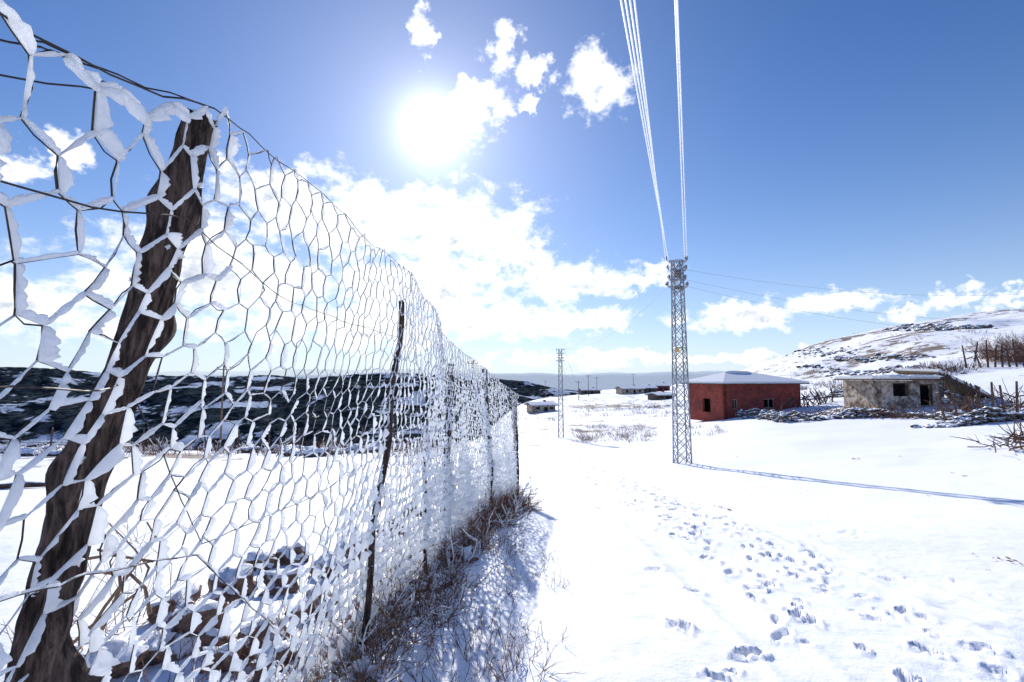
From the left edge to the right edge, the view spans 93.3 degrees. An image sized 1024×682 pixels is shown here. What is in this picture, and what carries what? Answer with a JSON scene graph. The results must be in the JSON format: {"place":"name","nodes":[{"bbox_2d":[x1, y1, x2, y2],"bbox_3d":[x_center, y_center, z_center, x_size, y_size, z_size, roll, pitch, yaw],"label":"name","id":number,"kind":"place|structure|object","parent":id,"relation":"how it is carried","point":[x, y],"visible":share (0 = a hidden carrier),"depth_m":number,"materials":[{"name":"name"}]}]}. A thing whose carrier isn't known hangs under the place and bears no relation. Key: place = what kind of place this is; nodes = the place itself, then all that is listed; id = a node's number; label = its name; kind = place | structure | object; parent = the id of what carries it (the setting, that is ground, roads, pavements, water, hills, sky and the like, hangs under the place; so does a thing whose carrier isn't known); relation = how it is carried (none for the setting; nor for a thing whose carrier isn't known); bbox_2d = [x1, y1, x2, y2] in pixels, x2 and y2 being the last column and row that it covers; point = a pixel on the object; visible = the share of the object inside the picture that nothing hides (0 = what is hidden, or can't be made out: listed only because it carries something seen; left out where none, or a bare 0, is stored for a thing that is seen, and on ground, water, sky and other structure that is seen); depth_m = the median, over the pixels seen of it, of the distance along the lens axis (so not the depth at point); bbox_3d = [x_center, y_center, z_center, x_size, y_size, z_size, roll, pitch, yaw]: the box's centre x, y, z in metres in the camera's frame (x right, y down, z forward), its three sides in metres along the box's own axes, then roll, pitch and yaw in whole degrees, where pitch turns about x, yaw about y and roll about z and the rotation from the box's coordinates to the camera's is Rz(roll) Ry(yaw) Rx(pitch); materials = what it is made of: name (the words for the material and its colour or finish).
{"place":"outdoors","nodes":[
{"label":"outdoors","id":0,"kind":"place"},
{"bbox_2d":[1,499,435,681],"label":"dry grass","id":1,"kind":"structure","parent":0,"point":[117,592],"depth_m":2.37,"materials":[{"name":"plant"}]},
{"bbox_2d":[346,491,581,681],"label":"dry grass","id":2,"kind":"structure","parent":0,"point":[519,646],"depth_m":2.60,"materials":[{"name":"plant"}]},
{"bbox_2d":[0,309,1023,681],"bbox_3d":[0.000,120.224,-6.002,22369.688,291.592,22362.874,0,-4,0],"label":"snow ground","id":3,"kind":"structure","parent":0,"point":[670,571],"depth_m":5.77,"materials":[{"name":"white snow"}]},
{"bbox_2d":[0,481,44,488],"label":"fallen log","id":4,"kind":"object","parent":3,"relation":"on","point":[28,484],"visible":0.55,"depth_m":11.40,"materials":[{"name":"brown wood"}]},
{"bbox_2d":[86,636,148,681],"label":"boulder","id":5,"kind":"object","parent":3,"relation":"on","point":[115,647],"visible":0.43,"depth_m":2.31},
{"bbox_2d":[135,627,177,669],"bbox_3d":[-1.838,1.606,2.486,0.259,0.273,0.276,-2,-5,29],"label":"boulder","id":6,"kind":"object","parent":3,"relation":"on","point":[152,640],"visible":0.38,"depth_m":2.42,"materials":[{"name":"stone"}]},
{"bbox_2d":[146,582,201,624],"bbox_3d":[-2.116,1.702,3.036,0.305,0.266,0.352,0,-4,4],"label":"boulder","id":7,"kind":"object","parent":3,"relation":"on","point":[181,591],"visible":0.34,"depth_m":3.00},
{"bbox_2d":[160,598,237,660],"bbox_3d":[-1.732,1.610,2.645,0.436,0.370,0.392,-3,-5,30],"label":"boulder","id":8,"kind":"object","parent":3,"relation":"on","point":[206,611],"visible":0.35,"depth_m":2.58,"materials":[{"name":"stone"}]},
{"bbox_2d":[4,428,394,453],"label":"field wire fence","id":9,"kind":"object","parent":3,"relation":"on","point":[52,433],"visible":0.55,"depth_m":22.12,"materials":[{"name":"grey metal"}]},
{"bbox_2d":[0,441,410,457],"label":"field stone wall","id":10,"kind":"structure","parent":3,"relation":"on","point":[53,452],"depth_m":21.76,"materials":[{"name":"grey stone"}]},
{"bbox_2d":[217,365,230,445],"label":"utility pole","id":11,"kind":"object","parent":3,"relation":"on","point":[223,369],"visible":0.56,"depth_m":59.52,"materials":[{"name":"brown wood"}]},
{"bbox_2d":[199,638,254,673],"bbox_3d":[-1.416,1.600,2.432,0.235,0.228,0.244,-1,-5,18],"label":"boulder","id":12,"kind":"object","parent":3,"relation":"on","point":[227,659],"visible":0.41,"depth_m":2.35,"materials":[{"name":"stone"}]},
{"bbox_2d":[198,563,257,603],"bbox_3d":[-1.991,1.772,3.414,0.382,0.320,0.338,3,-5,-30],"label":"boulder","id":13,"kind":"object","parent":3,"relation":"on","point":[226,574],"visible":0.41,"depth_m":3.41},
{"bbox_2d":[0,434,480,457],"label":"field hedge","id":14,"kind":"object","parent":3,"relation":"on","point":[231,448],"visible":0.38,"depth_m":22.58,"materials":[{"name":"brown plant"}]},
{"bbox_2d":[0,0,519,681],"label":"wire fence","id":15,"kind":"object","parent":3,"relation":"on","point":[98,434],"visible":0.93,"depth_m":0.93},
{"bbox_2d":[243,548,277,571],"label":"boulder","id":16,"kind":"object","parent":3,"relation":"on","point":[251,556],"visible":0.5,"depth_m":4.08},
{"bbox_2d":[238,611,290,648],"bbox_3d":[-1.381,1.647,2.676,0.265,0.311,0.342,3,-5,-34],"label":"boulder","id":17,"kind":"object","parent":3,"relation":"on","point":[245,630],"visible":0.2,"depth_m":2.58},
{"bbox_2d":[247,640,298,681],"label":"boulder","id":18,"kind":"object","parent":3,"relation":"on","point":[281,651],"visible":0.29,"depth_m":2.32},
{"bbox_2d":[258,568,298,595],"bbox_3d":[-1.701,1.837,3.560,0.282,0.307,0.273,0,-4,2],"label":"boulder","id":19,"kind":"object","parent":3,"relation":"on","point":[274,587],"visible":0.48,"depth_m":3.53,"materials":[{"name":"stone"}]},
{"bbox_2d":[275,542,308,565],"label":"boulder","id":20,"kind":"object","parent":3,"relation":"on","point":[298,548],"visible":0.44,"depth_m":4.26,"materials":[{"name":"stone"}]},
{"bbox_2d":[284,586,337,620],"bbox_3d":[-1.286,1.708,3.078,0.284,0.248,0.248,4,-6,-43],"label":"boulder","id":21,"kind":"object","parent":3,"relation":"on","point":[308,594],"visible":0.21,"depth_m":3.04,"materials":[{"name":"stone"}]},
{"bbox_2d":[309,553,343,577],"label":"boulder","id":22,"kind":"object","parent":3,"relation":"on","point":[320,564],"visible":0.2,"depth_m":3.91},
{"bbox_2d":[334,540,359,564],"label":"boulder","id":23,"kind":"object","parent":3,"relation":"on","point":[347,551],"visible":0.07,"depth_m":4.32,"materials":[{"name":"grey stone"}]},
{"bbox_2d":[376,518,403,533],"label":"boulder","id":24,"kind":"object","parent":3,"relation":"on","point":[388,526],"visible":0.12,"depth_m":5.30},
{"bbox_2d":[234,473,547,681],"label":"dry brambles","id":25,"kind":"object","parent":3,"relation":"on","point":[512,509],"visible":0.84,"depth_m":3.05,"materials":[{"name":"plant"}]},
{"bbox_2d":[270,500,518,681],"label":"frozen bank","id":26,"kind":"structure","parent":3,"relation":"on","point":[434,565],"depth_m":2.75,"materials":[{"name":"white snow"}]},
{"bbox_2d":[403,502,420,515],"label":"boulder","id":27,"kind":"object","parent":3,"relation":"on","point":[411,510],"visible":0.07,"depth_m":6.71,"materials":[{"name":"grey stone"}]},
{"bbox_2d":[380,430,468,470],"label":"dry shrub","id":28,"kind":"object","parent":3,"relation":"on","point":[388,467],"visible":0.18,"depth_m":21.30,"materials":[{"name":"plant"}]},
{"bbox_2d":[526,404,554,412],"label":"walls","id":29,"kind":"structure","parent":3,"relation":"on","point":[531,409],"depth_m":100.52,"materials":[{"name":"paint"}]},
{"bbox_2d":[524,400,557,405],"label":"roof","id":30,"kind":"structure","parent":29,"relation":"on","point":[542,403],"depth_m":100.95,"materials":[{"name":"white wood"}]},
{"bbox_2d":[519,411,562,420],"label":"bare bush","id":31,"kind":"object","parent":3,"relation":"on","point":[540,417],"visible":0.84,"depth_m":81.40,"materials":[{"name":"plant"}]},
{"bbox_2d":[556,349,564,437],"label":"utility pole","id":32,"kind":"object","parent":3,"relation":"on","point":[558,361],"visible":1,"depth_m":45.79,"materials":[{"name":"metal"}]},
{"bbox_2d":[579,390,600,394],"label":"walls","id":33,"kind":"structure","parent":3,"relation":"on","point":[583,392],"depth_m":203.99,"materials":[{"name":"grey concrete"}]},
{"bbox_2d":[579,387,601,390],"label":"roof","id":34,"kind":"structure","parent":33,"relation":"on","point":[591,389],"depth_m":204.05,"materials":[{"name":"white wood"}]},
{"bbox_2d":[571,422,656,442],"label":"bare bush","id":35,"kind":"object","parent":3,"relation":"on","point":[627,435],"visible":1,"depth_m":44.42,"materials":[{"name":"plant"}]},
{"bbox_2d":[574,397,683,416],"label":"bare bush","id":36,"kind":"object","parent":3,"relation":"on","point":[659,407],"visible":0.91,"depth_m":92.91,"materials":[{"name":"brown plant"}]},
{"bbox_2d":[616,387,644,394],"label":"walls","id":37,"kind":"structure","parent":3,"relation":"on","point":[622,391],"depth_m":183.91,"materials":[{"name":"paint"}]},
{"bbox_2d":[614,385,645,388],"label":"roof","id":38,"kind":"structure","parent":37,"relation":"on","point":[632,387],"depth_m":184.43,"materials":[{"name":"white wood"}]},
{"bbox_2d":[617,402,681,409],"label":"branch pile","id":39,"kind":"object","parent":3,"relation":"on","point":[648,407],"visible":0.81,"depth_m":93.91,"materials":[{"name":"brown wood"}]},
{"bbox_2d":[645,388,655,392],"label":"walls","id":40,"kind":"structure","parent":3,"relation":"on","point":[647,390],"depth_m":186.96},
{"bbox_2d":[637,384,657,387],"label":"roof","id":41,"kind":"structure","parent":40,"relation":"on","point":[649,386],"depth_m":187.93,"materials":[{"name":"white wood"}]},
{"bbox_2d":[648,394,671,399],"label":"walls","id":42,"kind":"structure","parent":3,"relation":"on","point":[652,397],"depth_m":121.06,"materials":[{"name":"grey stone"}]},
{"bbox_2d":[645,391,674,395],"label":"roof","id":43,"kind":"structure","parent":42,"relation":"on","point":[662,393],"depth_m":121.07,"materials":[{"name":"white wood"}]},
{"bbox_2d":[656,386,669,390],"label":"walls","id":44,"kind":"structure","parent":3,"relation":"on","point":[663,388],"depth_m":193.44,"materials":[{"name":"red brick"}]},
{"bbox_2d":[648,382,670,385],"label":"roof","id":45,"kind":"structure","parent":44,"relation":"on","point":[662,384],"depth_m":194.72,"materials":[{"name":"white wood"}]},
{"bbox_2d":[664,256,691,463],"bbox_3d":[6.935,0.842,20.178,1.098,8.919,0.651,0,-4,0],"label":"electricity pylon","id":46,"kind":"object","parent":3,"relation":"on","point":[677,273],"visible":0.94,"depth_m":20.21,"materials":[{"name":"metal"}]},
{"bbox_2d":[556,267,684,383],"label":"distant power lines","id":47,"kind":"object","parent":46,"relation":"attached to","point":[598,330],"visible":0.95,"depth_m":30.66,"materials":[{"name":"grey metal"}]},
{"bbox_2d":[620,0,1023,333],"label":"power lines","id":48,"kind":"object","parent":46,"relation":"attached to","point":[679,98],"visible":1,"depth_m":8.86,"materials":[{"name":"white metal"}]},
{"bbox_2d":[686,425,727,435],"bbox_3d":[15.040,6.734,37.272,2.883,0.966,10.686,-1,-5,17],"label":"bare bush","id":49,"kind":"object","parent":3,"relation":"on","point":[716,426],"visible":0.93,"depth_m":34.48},
{"bbox_2d":[689,384,800,420],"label":"walls","id":50,"kind":"structure","parent":3,"relation":"on","point":[746,396],"depth_m":46.20,"materials":[{"name":"red brick"}]},
{"bbox_2d":[680,371,809,383],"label":"roof","id":51,"kind":"structure","parent":50,"relation":"on","point":[736,377],"depth_m":46.89,"materials":[{"name":"white wood"}]},
{"bbox_2d":[704,398,791,411],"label":"windows","id":52,"kind":"structure","parent":50,"relation":"attached to","point":[768,403],"depth_m":47.32,"materials":[{"name":"black glass"}]},
{"bbox_2d":[738,398,867,417],"bbox_3d":[25.412,5.418,40.780,10.600,2.374,7.892,2,-5,-22],"label":"branch pile","id":53,"kind":"object","parent":3,"relation":"on","point":[836,410],"visible":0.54,"depth_m":38.60,"materials":[{"name":"brown wood"}]},
{"bbox_2d":[791,378,842,396],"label":"bare bush","id":54,"kind":"object","parent":3,"relation":"on","point":[819,384],"visible":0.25,"depth_m":62.98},
{"bbox_2d":[801,390,843,399],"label":"dry stone wall","id":55,"kind":"structure","parent":3,"relation":"on","point":[836,393],"depth_m":52.12,"materials":[{"name":"grey stone"}]},
{"bbox_2d":[735,407,959,421],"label":"dry stone wall","id":56,"kind":"structure","parent":3,"relation":"on","point":[772,415],"depth_m":35.16,"materials":[{"name":"grey stone"}]},
{"bbox_2d":[786,346,935,362],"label":"hill rocks","id":57,"kind":"object","parent":3,"relation":"on","point":[880,357],"visible":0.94,"depth_m":90.07,"materials":[{"name":"grey stone"}]},
{"bbox_2d":[764,325,986,375],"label":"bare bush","id":58,"kind":"object","parent":3,"relation":"on","point":[892,368],"visible":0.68,"depth_m":86.97,"materials":[{"name":"plant"}]},
{"bbox_2d":[797,364,966,377],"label":"hill rocks","id":59,"kind":"object","parent":3,"relation":"on","point":[887,369],"visible":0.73,"depth_m":74.30,"materials":[{"name":"grey stone"}]},
{"bbox_2d":[852,397,952,418],"bbox_3d":[26.351,4.576,32.850,5.330,1.481,2.734,-3,-6,38],"label":"branch pile","id":60,"kind":"object","parent":3,"relation":"on","point":[898,413],"visible":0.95,"depth_m":32.83,"materials":[{"name":"brown wood"}]},
{"bbox_2d":[843,380,963,410],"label":"walls","id":61,"kind":"structure","parent":3,"relation":"on","point":[876,392],"depth_m":37.78,"materials":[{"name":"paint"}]},
{"bbox_2d":[893,383,932,405],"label":"openings","id":62,"kind":"object","parent":61,"relation":"in","point":[899,389],"visible":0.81,"depth_m":38.55,"materials":[{"name":"brown wood"}]},
{"bbox_2d":[834,368,994,400],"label":"collapsed roof","id":63,"kind":"structure","parent":61,"relation":"on","point":[954,384],"depth_m":37.27,"materials":[{"name":"white wood"}]},
{"bbox_2d":[881,321,997,331],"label":"hill rocks","id":64,"kind":"object","parent":3,"relation":"on","point":[937,327],"visible":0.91,"depth_m":101.07,"materials":[{"name":"grey stone"}]},
{"bbox_2d":[913,358,986,372],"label":"bare bush","id":65,"kind":"object","parent":3,"relation":"on","point":[955,368],"visible":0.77,"depth_m":52.23,"materials":[{"name":"plant"}]},
{"bbox_2d":[910,406,1023,427],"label":"dry stone wall","id":66,"kind":"structure","parent":3,"relation":"on","point":[975,417],"depth_m":25.62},
{"bbox_2d":[925,379,1023,413],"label":"branch pile","id":67,"kind":"object","parent":3,"relation":"on","point":[964,406],"visible":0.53,"depth_m":31.51,"materials":[{"name":"brown wood"}]},
{"bbox_2d":[936,381,1023,420],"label":"pole fence","id":68,"kind":"object","parent":3,"relation":"on","point":[991,400],"visible":0.72,"depth_m":26.05,"materials":[{"name":"brown wood"}]},
{"bbox_2d":[950,412,1023,452],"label":"branch pile","id":69,"kind":"object","parent":3,"relation":"on","point":[1019,438],"visible":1,"depth_m":17.07,"materials":[{"name":"brown wood"}]},
{"bbox_2d":[961,339,1023,367],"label":"pole fence","id":70,"kind":"object","parent":3,"relation":"on","point":[996,357],"visible":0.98,"depth_m":52.09,"materials":[{"name":"brown wood"}]},
{"bbox_2d":[964,331,1023,362],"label":"bare bush","id":71,"kind":"object","parent":3,"relation":"on","point":[1009,343],"visible":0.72,"depth_m":54.88,"materials":[{"name":"brown plant"}]},
{"bbox_2d":[0,0,1023,389],"label":"sky","id":72,"kind":"structure","parent":0,"point":[496,152],"materials":[{"name":"blue"}]},
{"bbox_2d":[566,456,1023,570],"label":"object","id":73,"kind":"object","parent":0,"point":[886,521],"visible":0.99,"depth_m":5.20,"materials":[{"name":"brown plant"}]},
{"bbox_2d":[793,388,835,407],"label":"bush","id":74,"kind":"object","parent":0,"point":[815,398],"visible":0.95,"depth_m":46.87,"materials":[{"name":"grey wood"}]}
]}

